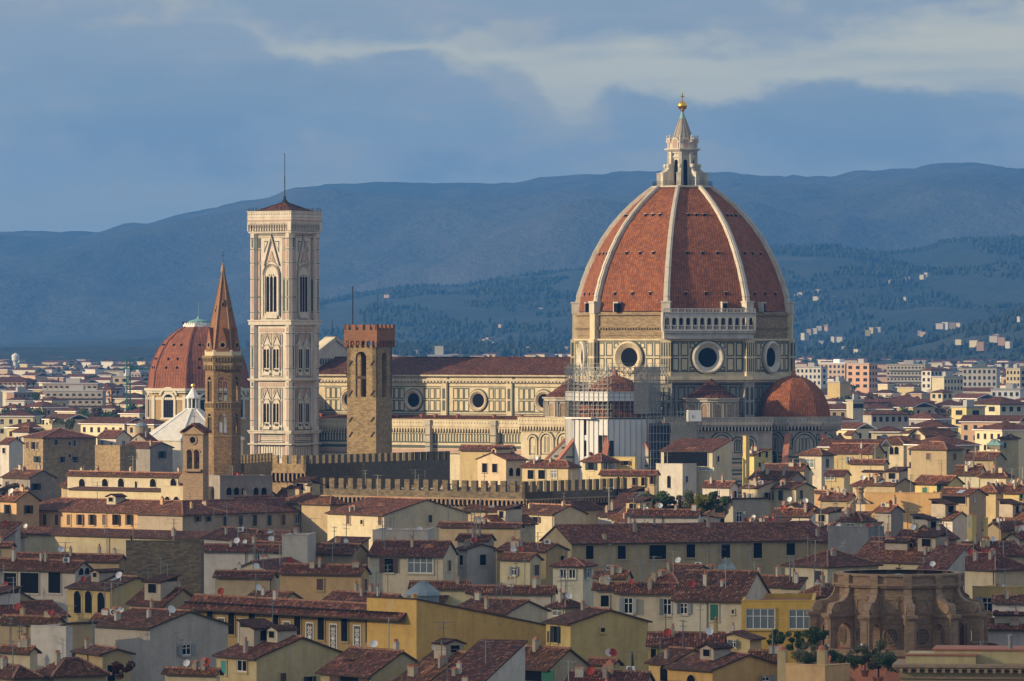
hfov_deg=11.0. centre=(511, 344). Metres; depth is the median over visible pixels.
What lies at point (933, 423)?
distant house
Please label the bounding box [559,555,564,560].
window
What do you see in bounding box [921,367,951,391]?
apartment block
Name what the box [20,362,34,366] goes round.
distant house
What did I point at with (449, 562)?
window
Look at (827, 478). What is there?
window
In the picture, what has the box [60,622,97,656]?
house
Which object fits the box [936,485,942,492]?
window
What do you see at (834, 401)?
distant house
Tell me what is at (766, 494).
window
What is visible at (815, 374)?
apartment block
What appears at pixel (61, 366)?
distant house
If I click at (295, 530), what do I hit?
house
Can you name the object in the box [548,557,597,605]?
house
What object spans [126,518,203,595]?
house
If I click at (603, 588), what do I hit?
house
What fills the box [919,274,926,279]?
hillside villa
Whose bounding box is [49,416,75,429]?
tree
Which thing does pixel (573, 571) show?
window
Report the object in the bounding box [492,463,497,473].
window
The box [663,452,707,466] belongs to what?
window
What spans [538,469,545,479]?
window
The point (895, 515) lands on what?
house
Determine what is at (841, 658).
shrub
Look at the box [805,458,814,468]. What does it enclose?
window
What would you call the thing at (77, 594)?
window
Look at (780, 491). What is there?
window
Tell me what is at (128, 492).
house
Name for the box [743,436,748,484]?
house
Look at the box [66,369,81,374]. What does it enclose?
distant house
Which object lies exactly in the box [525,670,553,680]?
window
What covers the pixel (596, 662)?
house
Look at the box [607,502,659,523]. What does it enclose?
house
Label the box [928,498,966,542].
house
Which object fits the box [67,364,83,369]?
distant house
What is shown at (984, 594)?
house
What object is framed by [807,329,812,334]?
hillside villa
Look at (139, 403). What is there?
distant house
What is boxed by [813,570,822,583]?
window
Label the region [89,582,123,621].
house
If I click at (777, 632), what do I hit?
shrub
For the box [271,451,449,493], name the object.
palace wall
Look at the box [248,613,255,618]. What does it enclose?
window
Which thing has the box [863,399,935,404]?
villa block
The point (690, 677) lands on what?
window
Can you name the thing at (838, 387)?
villa block
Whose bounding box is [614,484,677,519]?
house
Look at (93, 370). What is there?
distant house
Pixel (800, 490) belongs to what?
window
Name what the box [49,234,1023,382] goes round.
forest
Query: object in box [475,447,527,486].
house
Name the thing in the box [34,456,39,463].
window
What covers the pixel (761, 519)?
house
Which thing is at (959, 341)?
hillside villa
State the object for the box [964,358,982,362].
distant house
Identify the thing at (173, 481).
window
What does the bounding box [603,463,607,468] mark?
window
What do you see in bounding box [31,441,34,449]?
window
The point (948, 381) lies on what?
apartment block
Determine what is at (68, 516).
window
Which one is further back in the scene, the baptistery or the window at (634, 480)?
the baptistery
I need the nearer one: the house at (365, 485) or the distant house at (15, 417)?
the house at (365, 485)
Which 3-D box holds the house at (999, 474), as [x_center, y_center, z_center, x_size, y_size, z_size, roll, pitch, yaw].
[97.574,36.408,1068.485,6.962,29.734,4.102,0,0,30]
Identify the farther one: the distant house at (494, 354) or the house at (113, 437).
the distant house at (494, 354)
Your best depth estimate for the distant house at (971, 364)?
4098.64 m
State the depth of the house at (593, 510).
946.82 m
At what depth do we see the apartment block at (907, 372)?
2651.74 m
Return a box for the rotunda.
[795,569,1001,680]
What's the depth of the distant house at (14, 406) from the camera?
1889.79 m
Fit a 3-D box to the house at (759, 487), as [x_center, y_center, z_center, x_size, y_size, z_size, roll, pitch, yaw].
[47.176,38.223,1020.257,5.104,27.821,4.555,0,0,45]
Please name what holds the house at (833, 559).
on the ground
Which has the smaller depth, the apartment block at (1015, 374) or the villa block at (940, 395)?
the villa block at (940, 395)
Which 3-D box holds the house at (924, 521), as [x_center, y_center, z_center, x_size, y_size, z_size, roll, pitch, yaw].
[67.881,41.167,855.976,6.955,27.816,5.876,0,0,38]
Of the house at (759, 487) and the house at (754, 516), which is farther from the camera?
the house at (759, 487)
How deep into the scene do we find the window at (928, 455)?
1204.07 m
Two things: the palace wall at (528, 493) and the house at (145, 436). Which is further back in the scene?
the house at (145, 436)
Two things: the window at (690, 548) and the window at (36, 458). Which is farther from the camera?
the window at (36, 458)
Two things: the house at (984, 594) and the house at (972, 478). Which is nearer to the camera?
the house at (984, 594)
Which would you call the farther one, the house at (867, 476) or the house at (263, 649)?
the house at (867, 476)
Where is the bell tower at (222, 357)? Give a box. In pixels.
[202,255,243,474]
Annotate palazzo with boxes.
[892,634,1023,680]
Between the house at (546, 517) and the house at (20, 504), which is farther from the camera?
the house at (20, 504)
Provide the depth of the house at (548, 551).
805.27 m
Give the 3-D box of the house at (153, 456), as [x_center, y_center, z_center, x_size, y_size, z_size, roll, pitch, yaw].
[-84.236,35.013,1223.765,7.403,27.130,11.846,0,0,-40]
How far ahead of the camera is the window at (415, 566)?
791.97 m
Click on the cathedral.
(683, 279)
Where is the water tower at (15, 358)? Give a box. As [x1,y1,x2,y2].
[12,353,18,367]
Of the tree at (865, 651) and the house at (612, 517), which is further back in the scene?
the house at (612, 517)
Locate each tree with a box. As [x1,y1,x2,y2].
[1,406,10,413]
[31,392,40,400]
[33,406,46,423]
[36,368,50,374]
[49,366,62,375]
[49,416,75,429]
[63,363,74,373]
[77,407,88,416]
[81,410,113,416]
[90,406,121,416]
[105,412,119,416]
[128,403,144,410]
[681,489,705,508]
[790,642,814,662]
[809,643,827,661]
[846,644,880,676]
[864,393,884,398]
[866,639,898,680]
[893,406,914,415]
[929,402,950,416]
[950,360,957,366]
[984,359,996,363]
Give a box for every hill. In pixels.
[0,241,1023,346]
[0,319,1023,375]
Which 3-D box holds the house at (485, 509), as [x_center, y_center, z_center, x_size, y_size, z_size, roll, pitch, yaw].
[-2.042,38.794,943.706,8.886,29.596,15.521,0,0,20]
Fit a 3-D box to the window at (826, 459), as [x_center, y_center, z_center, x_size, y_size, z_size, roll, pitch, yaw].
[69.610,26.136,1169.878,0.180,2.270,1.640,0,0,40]
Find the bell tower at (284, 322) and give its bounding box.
[247,153,322,462]
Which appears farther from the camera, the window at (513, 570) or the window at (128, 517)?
the window at (128, 517)
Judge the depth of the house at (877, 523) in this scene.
860.52 m
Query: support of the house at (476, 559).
on the ground
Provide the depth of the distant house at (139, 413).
1783.67 m
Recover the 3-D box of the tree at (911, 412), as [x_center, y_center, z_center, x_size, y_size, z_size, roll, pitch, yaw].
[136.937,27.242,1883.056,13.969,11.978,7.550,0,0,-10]
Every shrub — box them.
[111,660,135,679]
[640,492,659,507]
[656,490,674,507]
[669,495,684,508]
[693,494,712,513]
[701,492,729,512]
[766,637,778,645]
[769,629,791,643]
[775,631,804,650]
[801,626,828,645]
[802,655,813,663]
[828,649,839,662]
[836,654,853,663]
[846,655,864,670]
[877,655,897,669]
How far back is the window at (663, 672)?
593.01 m
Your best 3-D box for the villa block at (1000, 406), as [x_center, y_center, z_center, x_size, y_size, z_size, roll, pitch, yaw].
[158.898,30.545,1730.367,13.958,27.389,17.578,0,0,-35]
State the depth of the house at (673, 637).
616.46 m
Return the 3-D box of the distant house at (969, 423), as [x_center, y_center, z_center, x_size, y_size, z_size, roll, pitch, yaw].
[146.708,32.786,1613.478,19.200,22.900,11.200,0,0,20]
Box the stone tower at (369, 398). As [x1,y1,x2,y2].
[344,286,394,461]
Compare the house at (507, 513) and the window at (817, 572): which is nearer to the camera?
the window at (817, 572)
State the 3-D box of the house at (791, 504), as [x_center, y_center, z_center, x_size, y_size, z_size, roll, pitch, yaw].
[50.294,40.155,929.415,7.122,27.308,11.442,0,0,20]
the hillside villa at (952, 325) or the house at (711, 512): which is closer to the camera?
the house at (711, 512)
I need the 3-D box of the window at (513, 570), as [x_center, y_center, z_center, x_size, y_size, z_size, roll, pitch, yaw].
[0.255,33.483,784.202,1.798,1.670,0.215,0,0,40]
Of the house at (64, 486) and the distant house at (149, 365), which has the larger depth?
the distant house at (149, 365)
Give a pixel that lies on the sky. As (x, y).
(113, 113)
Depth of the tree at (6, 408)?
1815.32 m
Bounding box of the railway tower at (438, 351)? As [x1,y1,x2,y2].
[428,346,450,356]
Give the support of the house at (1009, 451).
on the ground
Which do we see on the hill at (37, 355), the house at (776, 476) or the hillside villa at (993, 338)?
the hillside villa at (993, 338)
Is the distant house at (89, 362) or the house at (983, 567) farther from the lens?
the distant house at (89, 362)
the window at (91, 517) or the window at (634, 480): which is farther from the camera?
the window at (634, 480)
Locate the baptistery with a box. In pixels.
[150,383,244,471]
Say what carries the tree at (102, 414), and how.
on the ground
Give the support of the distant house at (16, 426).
on the ground
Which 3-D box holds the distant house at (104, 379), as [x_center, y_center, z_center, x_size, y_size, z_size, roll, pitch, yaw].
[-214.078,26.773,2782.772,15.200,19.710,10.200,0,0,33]
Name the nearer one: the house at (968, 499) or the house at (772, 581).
the house at (772, 581)
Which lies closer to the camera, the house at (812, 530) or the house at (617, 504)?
the house at (812, 530)
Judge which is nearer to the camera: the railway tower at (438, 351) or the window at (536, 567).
the window at (536, 567)
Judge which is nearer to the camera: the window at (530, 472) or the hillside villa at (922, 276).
the window at (530, 472)
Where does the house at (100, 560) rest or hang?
on the ground
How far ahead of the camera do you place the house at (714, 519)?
918.58 m
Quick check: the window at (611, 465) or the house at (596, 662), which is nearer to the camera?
the house at (596, 662)
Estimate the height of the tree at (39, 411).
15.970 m
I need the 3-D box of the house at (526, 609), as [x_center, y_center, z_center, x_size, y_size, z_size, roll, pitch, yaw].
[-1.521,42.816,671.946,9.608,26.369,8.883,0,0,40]
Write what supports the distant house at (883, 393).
on the ground
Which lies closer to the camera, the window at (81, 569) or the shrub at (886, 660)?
the shrub at (886, 660)
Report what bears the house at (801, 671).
on the ground
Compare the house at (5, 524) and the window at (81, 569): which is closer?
the window at (81, 569)
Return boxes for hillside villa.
[801,332,808,339]
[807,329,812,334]
[812,328,817,333]
[816,326,823,330]
[824,326,830,330]
[831,336,836,342]
[837,336,844,341]
[865,330,870,335]
[869,327,875,333]
[876,327,882,331]
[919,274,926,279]
[935,323,942,328]
[942,321,948,329]
[949,322,955,329]
[955,339,963,344]
[969,340,980,346]
[976,341,985,350]
[989,335,998,341]
[998,337,1005,345]
[1005,341,1012,347]
[1017,316,1022,321]
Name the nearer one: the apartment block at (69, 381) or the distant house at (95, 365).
the apartment block at (69, 381)
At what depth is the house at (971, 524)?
845.36 m
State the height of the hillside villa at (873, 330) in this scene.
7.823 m
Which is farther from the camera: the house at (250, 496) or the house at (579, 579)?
the house at (250, 496)
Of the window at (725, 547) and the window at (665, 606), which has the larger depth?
the window at (725, 547)
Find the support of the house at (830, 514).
on the ground
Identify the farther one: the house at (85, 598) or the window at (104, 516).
the window at (104, 516)
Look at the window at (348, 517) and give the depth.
922.07 m
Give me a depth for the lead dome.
690.83 m
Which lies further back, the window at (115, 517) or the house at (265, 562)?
the window at (115, 517)
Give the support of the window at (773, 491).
in the house at (783, 489)
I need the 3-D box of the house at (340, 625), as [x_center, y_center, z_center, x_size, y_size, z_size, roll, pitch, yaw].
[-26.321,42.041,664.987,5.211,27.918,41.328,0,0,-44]
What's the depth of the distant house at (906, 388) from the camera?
2545.96 m
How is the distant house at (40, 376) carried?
on the ground
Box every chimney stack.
[777,645,787,680]
[816,645,827,664]
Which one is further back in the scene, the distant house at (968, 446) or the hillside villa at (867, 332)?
the hillside villa at (867, 332)
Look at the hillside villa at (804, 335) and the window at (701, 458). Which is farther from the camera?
the hillside villa at (804, 335)
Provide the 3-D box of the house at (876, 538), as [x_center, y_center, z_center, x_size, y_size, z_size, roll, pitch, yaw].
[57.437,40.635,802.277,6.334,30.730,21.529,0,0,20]
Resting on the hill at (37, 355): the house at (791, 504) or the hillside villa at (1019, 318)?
the hillside villa at (1019, 318)
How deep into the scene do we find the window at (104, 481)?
1021.63 m
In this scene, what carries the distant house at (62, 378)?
on the ground
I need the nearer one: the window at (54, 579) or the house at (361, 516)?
the window at (54, 579)
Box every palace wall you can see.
[241,453,271,474]
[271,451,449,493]
[319,478,626,510]
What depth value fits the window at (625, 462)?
1140.27 m
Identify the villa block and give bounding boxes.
[826,376,851,399]
[845,394,864,422]
[862,411,909,430]
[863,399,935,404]
[899,427,959,437]
[931,389,952,403]
[950,400,985,438]
[974,397,1023,414]
[990,384,1023,398]
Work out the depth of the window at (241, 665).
592.29 m
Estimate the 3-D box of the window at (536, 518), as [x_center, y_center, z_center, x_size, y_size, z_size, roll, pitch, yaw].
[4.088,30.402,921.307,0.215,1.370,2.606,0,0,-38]
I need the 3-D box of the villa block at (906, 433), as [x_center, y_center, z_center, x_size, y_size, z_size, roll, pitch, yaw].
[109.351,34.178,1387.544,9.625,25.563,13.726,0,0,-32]
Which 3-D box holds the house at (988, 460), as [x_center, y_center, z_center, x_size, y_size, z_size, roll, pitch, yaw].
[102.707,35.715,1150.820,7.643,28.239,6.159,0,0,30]
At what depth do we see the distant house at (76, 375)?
3013.37 m
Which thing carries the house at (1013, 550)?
on the ground
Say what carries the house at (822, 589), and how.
on the ground
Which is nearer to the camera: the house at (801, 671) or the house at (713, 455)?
the house at (801, 671)
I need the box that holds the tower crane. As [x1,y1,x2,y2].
[117,358,149,410]
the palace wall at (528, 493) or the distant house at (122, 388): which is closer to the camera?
the palace wall at (528, 493)
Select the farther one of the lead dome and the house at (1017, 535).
the house at (1017, 535)
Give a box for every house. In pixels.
[0,360,12,364]
[0,363,14,368]
[0,367,12,373]
[0,373,20,376]
[0,385,10,406]
[0,404,29,412]
[0,409,44,440]
[0,437,24,487]
[0,464,57,500]
[0,483,41,525]
[0,517,21,551]
[0,528,16,542]
[0,531,16,556]
[0,542,92,611]
[0,563,34,600]
[0,577,70,621]
[0,606,65,645]
[0,618,41,670]
[0,640,43,680]
[2,387,32,405]
[4,396,33,405]
[4,421,43,436]
[11,426,40,441]
[11,528,125,574]
[12,367,42,374]
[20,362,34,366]
[20,372,50,385]
[20,516,210,555]
[20,528,26,551]
[21,428,98,497]
[24,401,68,417]
[28,386,41,392]
[30,605,94,668]
[33,364,48,367]
[35,396,68,406]
[35,650,112,680]
[37,379,64,385]
[37,423,64,430]
[39,482,227,528]
[42,361,63,364]
[42,366,63,373]
[42,413,88,431]
[46,363,69,371]
[48,375,70,381]
[55,407,89,414]
[59,360,77,364]
[59,460,72,496]
[60,466,85,496]
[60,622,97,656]
[64,568,145,621]
[65,374,99,378]
[65,379,98,382]
[65,470,181,496]
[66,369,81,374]
[66,486,160,499]
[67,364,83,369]
[70,620,135,680]
[76,358,89,360]
[78,417,141,444]
[81,360,97,367]
[84,367,107,373]
[87,363,103,367]
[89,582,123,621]
[90,377,112,382]
[95,445,135,470]
[95,598,231,680]
[96,372,116,376]
[97,429,131,444]
[99,405,125,411]
[100,359,120,367]
[102,382,125,393]
[105,367,124,375]
[110,364,138,368]
[113,392,144,402]
[116,399,144,410]
[118,408,144,419]
[119,360,133,363]
[123,381,147,394]
[125,419,164,436]
[125,438,174,471]
[125,557,192,610]
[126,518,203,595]
[128,386,146,394]
[129,430,157,440]
[131,377,147,382]
[134,493,299,530]
[137,360,151,364]
[139,364,150,371]
[161,486,212,499]
[161,632,223,680]
[179,572,406,650]
[199,506,269,542]
[204,524,282,593]
[209,466,272,498]
[212,543,278,595]
[212,599,342,680]
[232,538,301,589]
[233,517,281,542]
[235,485,272,497]
[247,584,303,598]
[255,518,368,563]
[259,506,298,533]
[274,468,318,496]
[277,543,371,599]
[282,532,315,562]
[285,478,349,541]
[315,617,417,680]
[322,564,402,601]
[324,475,469,549]
[327,524,370,567]
[346,470,367,487]
[365,594,545,660]
[366,521,458,597]
[372,513,434,543]
[392,621,466,680]
[407,558,470,605]
[435,639,527,680]
[437,498,524,575]
[440,483,470,489]
[455,509,496,546]
[456,518,495,584]
[458,444,516,486]
[458,579,551,623]
[463,480,536,520]
[465,556,557,618]
[470,354,484,356]
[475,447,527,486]
[482,501,537,541]
[484,353,499,356]
[493,529,570,584]
[497,543,543,584]
[519,455,581,490]
[522,493,588,541]
[525,353,536,356]
[525,637,592,680]
[535,353,548,356]
[539,502,813,581]
[541,600,652,669]
[544,569,587,617]
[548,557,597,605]
[555,353,565,356]
[561,489,603,523]
[565,651,655,680]
[565,660,607,680]
[579,452,619,488]
[587,648,624,669]
[591,560,615,610]
[592,544,633,581]
[596,487,637,523]
[598,451,660,495]
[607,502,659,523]
[612,457,637,468]
[613,496,654,523]
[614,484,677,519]
[614,555,676,630]
[617,486,646,495]
[625,495,702,522]
[644,620,699,680]
[645,556,684,585]
[645,604,726,669]
[646,551,709,580]
[656,452,696,504]
[659,438,732,497]
[663,642,776,680]
[670,557,770,633]
[685,494,723,515]
[700,470,739,497]
[701,514,723,521]
[701,544,720,568]
[713,495,741,517]
[722,479,770,521]
[726,622,765,651]
[739,477,773,516]
[740,445,771,485]
[741,593,815,662]
[742,504,768,521]
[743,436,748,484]
[746,546,788,592]
[747,455,806,485]
[748,618,782,661]
[749,516,791,521]
[759,460,810,482]
[770,497,820,514]
[770,501,815,522]
[771,478,816,510]
[773,497,827,554]
[777,556,807,592]
[780,537,882,588]
[784,662,849,680]
[795,359,809,362]
[795,361,808,365]
[796,448,836,504]
[799,563,833,599]
[800,356,813,360]
[812,485,835,507]
[813,507,843,524]
[814,499,840,531]
[817,439,891,468]
[818,358,828,362]
[818,486,855,510]
[822,391,855,398]
[823,459,851,491]
[827,376,845,380]
[827,398,845,403]
[827,442,885,471]
[827,511,883,532]
[827,516,883,554]
[828,404,868,416]
[832,415,858,422]
[835,496,872,515]
[836,422,876,438]
[836,496,876,525]
[841,358,860,362]
[843,430,859,438]
[848,445,889,491]
[849,459,884,510]
[850,392,872,397]
[854,523,981,568]
[861,512,915,548]
[864,465,917,491]
[865,475,941,528]
[867,402,896,411]
[869,426,903,438]
[871,390,901,398]
[873,494,905,535]
[877,363,885,370]
[877,370,885,374]
[877,375,885,381]
[878,382,894,390]
[882,436,918,441]
[888,438,909,468]
[890,395,918,398]
[890,402,936,413]
[897,384,920,394]
[897,508,928,541]
[903,390,930,399]
[903,419,960,437]
[903,435,981,479]
[908,428,957,439]
[908,441,965,481]
[909,411,953,424]
[910,513,959,542]
[911,358,934,363]
[914,460,964,492]
[917,545,966,591]
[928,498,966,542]
[929,361,944,367]
[935,399,962,417]
[937,471,988,540]
[938,359,962,365]
[942,365,956,372]
[952,393,994,401]
[952,460,985,487]
[956,365,966,371]
[957,362,978,366]
[959,415,1023,442]
[961,522,1023,562]
[963,387,993,392]
[963,444,1006,470]
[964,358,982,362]
[965,539,1023,640]
[967,513,975,540]
[972,421,1023,482]
[972,568,1023,617]
[976,465,1015,487]
[977,388,992,394]
[979,479,1005,523]
[982,516,1023,540]
[983,517,987,536]
[988,602,1023,645]
[990,573,1023,617]
[992,498,1023,521]
[994,362,1016,367]
[997,359,1011,361]
[997,433,1020,480]
[1000,372,1005,382]
[1001,478,1023,501]
[1002,522,1023,545]
[1005,467,1023,484]
[1013,361,1023,365]
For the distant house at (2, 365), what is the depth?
3873.07 m
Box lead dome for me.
[405,581,440,601]
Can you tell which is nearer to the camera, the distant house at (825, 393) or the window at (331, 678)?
the window at (331, 678)
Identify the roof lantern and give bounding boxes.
[718,558,736,569]
[986,439,1003,449]
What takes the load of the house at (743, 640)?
on the ground
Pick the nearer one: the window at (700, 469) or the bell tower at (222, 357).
the bell tower at (222, 357)
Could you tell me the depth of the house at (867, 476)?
1048.81 m
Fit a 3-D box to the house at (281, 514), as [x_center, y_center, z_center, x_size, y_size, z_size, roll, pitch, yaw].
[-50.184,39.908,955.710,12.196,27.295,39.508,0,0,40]
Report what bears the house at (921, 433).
on the ground
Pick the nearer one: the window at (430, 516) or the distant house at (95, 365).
the window at (430, 516)
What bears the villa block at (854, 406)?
on the ground
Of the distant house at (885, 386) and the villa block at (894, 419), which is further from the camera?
the distant house at (885, 386)
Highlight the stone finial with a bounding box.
[847,486,873,503]
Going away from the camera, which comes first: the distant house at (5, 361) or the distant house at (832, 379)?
the distant house at (832, 379)
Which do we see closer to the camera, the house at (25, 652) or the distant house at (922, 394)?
the house at (25, 652)
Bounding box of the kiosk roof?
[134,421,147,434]
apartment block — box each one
[0,377,37,388]
[6,387,34,402]
[42,378,102,398]
[44,385,106,411]
[99,386,121,404]
[112,372,128,384]
[131,370,148,376]
[795,363,827,390]
[820,359,847,378]
[846,359,877,393]
[886,360,931,391]
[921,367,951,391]
[931,372,963,395]
[962,363,1000,387]
[1005,364,1023,387]
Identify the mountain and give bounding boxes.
[0,162,1023,343]
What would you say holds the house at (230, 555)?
on the ground
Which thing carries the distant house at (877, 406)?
on the ground
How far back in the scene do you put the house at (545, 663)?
580.06 m
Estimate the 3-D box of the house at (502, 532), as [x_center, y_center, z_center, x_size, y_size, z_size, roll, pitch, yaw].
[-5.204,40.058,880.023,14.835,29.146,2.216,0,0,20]
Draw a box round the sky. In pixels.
[0,0,1023,231]
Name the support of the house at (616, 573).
on the ground
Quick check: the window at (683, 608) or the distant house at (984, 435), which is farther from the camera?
the distant house at (984, 435)
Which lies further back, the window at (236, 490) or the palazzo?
the window at (236, 490)
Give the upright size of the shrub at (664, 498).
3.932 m
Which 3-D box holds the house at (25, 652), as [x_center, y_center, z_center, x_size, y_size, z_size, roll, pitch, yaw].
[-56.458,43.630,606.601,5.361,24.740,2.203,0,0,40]
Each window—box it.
[2,572,17,585]
[4,504,9,514]
[19,571,39,594]
[25,504,32,514]
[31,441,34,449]
[31,483,40,490]
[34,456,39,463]
[42,514,46,525]
[47,572,61,594]
[54,439,58,445]
[54,514,58,525]
[60,456,64,462]
[66,514,70,525]
[72,456,77,462]
[73,590,80,613]
[76,514,83,525]
[78,478,84,485]
[78,567,83,575]
[84,567,89,574]
[84,590,91,613]
[88,514,94,525]
[97,591,103,611]
[101,478,107,486]
[102,514,106,525]
[106,664,116,680]
[112,514,118,525]
[117,478,123,486]
[125,514,131,525]
[149,478,155,487]
[159,451,165,458]
[170,478,176,485]
[178,643,195,656]
[195,516,200,522]
[206,515,211,522]
[206,611,213,617]
[220,659,227,675]
[222,516,227,525]
[226,487,231,495]
[227,612,235,636]
[234,487,239,495]
[235,659,247,673]
[238,515,243,526]
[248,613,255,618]
[252,514,257,526]
[253,487,258,494]
[255,552,264,559]
[261,487,266,494]
[266,514,272,526]
[271,614,279,624]
[279,672,286,680]
[280,514,285,525]
[293,616,301,634]
[294,513,298,524]
[304,675,315,680]
[315,578,324,591]
[317,617,325,641]
[329,675,367,680]
[339,618,348,642]
[346,515,350,524]
[363,578,367,590]
[365,620,366,644]
[377,516,382,525]
[380,557,397,573]
[407,557,434,574]
[427,514,432,523]
[447,559,451,572]
[459,554,463,566]
[478,554,486,566]
[482,463,487,473]
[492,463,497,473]
[509,467,513,476]
[509,566,517,576]
[516,467,520,476]
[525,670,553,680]
[527,469,534,479]
[531,516,539,523]
[533,564,540,576]
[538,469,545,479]
[546,630,550,644]
[550,469,557,478]
[550,608,562,617]
[550,625,559,644]
[558,568,567,579]
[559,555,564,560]
[567,568,576,579]
[585,462,596,470]
[585,545,593,560]
[585,567,591,579]
[599,627,606,633]
[600,594,609,607]
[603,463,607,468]
[609,462,614,468]
[616,545,626,560]
[619,597,635,614]
[621,460,630,465]
[632,477,636,485]
[641,476,644,485]
[648,544,666,560]
[649,476,653,484]
[650,648,656,658]
[659,597,672,616]
[659,665,666,680]
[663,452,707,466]
[666,475,670,488]
[677,602,690,615]
[685,543,696,558]
[686,674,695,680]
[697,467,714,471]
[709,603,719,621]
[720,543,730,560]
[728,639,737,649]
[734,510,745,521]
[745,607,775,630]
[752,542,762,559]
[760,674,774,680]
[764,492,770,500]
[765,451,768,458]
[772,490,774,500]
[777,489,783,501]
[785,542,795,556]
[787,608,811,630]
[799,489,802,499]
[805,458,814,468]
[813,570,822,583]
[825,458,829,468]
[825,476,834,480]
[841,523,858,525]
[846,456,852,464]
[889,446,893,454]
[894,446,898,454]
[912,434,920,439]
[925,452,930,460]
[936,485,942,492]
[942,496,966,504]
[953,453,956,460]
[956,410,961,414]
[972,410,978,414]
[976,596,991,613]
[988,407,994,411]
[1019,494,1023,501]
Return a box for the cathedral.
[319,93,844,497]
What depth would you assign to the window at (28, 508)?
956.70 m
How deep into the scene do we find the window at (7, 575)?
762.37 m
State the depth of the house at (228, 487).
969.52 m
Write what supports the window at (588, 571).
in the house at (579, 579)
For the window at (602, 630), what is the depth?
649.71 m
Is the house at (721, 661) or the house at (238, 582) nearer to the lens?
the house at (721, 661)
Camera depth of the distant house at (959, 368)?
3698.10 m
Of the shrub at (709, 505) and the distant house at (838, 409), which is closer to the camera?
the shrub at (709, 505)
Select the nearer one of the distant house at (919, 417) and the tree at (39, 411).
the distant house at (919, 417)
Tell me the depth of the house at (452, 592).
716.01 m
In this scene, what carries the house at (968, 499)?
on the ground
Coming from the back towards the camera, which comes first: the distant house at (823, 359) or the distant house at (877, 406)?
the distant house at (823, 359)
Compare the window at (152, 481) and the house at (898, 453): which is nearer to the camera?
the window at (152, 481)
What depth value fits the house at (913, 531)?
844.32 m
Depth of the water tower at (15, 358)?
3898.25 m
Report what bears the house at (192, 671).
on the ground
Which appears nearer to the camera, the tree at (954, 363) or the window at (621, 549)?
the window at (621, 549)
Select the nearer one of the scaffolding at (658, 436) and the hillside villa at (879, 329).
the scaffolding at (658, 436)
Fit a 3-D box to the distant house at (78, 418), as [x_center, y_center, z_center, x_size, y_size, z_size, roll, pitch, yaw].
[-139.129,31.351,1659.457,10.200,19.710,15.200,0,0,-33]
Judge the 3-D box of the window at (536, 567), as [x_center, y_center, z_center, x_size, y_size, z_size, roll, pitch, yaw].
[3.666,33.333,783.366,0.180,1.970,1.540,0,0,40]
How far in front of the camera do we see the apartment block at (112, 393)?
2181.07 m
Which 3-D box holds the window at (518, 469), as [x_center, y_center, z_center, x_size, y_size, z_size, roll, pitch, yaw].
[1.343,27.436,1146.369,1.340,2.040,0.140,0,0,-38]
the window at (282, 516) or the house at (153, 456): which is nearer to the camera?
the window at (282, 516)
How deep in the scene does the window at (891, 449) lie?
1263.09 m
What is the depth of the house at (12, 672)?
571.43 m
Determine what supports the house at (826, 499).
on the ground
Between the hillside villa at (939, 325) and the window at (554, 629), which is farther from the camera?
the hillside villa at (939, 325)
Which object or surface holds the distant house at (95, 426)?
on the ground
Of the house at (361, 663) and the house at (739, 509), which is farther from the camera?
the house at (739, 509)
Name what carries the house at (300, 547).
on the ground
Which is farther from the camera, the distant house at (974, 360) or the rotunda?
the distant house at (974, 360)
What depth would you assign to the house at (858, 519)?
843.67 m
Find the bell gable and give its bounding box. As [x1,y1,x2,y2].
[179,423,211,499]
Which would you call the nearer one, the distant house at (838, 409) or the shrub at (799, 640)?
the shrub at (799, 640)
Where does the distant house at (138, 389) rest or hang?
on the ground
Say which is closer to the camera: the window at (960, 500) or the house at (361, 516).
the house at (361, 516)
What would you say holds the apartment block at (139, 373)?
on the ground
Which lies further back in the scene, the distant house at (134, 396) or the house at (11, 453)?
the distant house at (134, 396)
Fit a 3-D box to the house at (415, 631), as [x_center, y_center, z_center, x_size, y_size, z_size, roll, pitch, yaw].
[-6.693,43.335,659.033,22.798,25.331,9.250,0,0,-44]
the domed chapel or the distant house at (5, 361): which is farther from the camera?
the distant house at (5, 361)
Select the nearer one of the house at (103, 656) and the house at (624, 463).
the house at (103, 656)
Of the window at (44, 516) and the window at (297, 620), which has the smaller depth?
the window at (297, 620)
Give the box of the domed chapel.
[144,302,249,454]
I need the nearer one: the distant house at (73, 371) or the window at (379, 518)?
the window at (379, 518)
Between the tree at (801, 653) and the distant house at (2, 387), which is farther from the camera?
the distant house at (2, 387)
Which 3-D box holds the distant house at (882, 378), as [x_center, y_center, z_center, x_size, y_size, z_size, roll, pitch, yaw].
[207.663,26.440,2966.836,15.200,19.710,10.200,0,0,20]
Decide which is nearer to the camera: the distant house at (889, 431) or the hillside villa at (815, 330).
the distant house at (889, 431)
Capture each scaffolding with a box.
[564,363,668,479]
[642,408,701,469]
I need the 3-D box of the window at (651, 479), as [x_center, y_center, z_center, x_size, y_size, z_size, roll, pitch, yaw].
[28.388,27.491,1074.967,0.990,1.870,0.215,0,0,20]
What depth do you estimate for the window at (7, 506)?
957.16 m
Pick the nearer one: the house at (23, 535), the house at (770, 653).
the house at (770, 653)

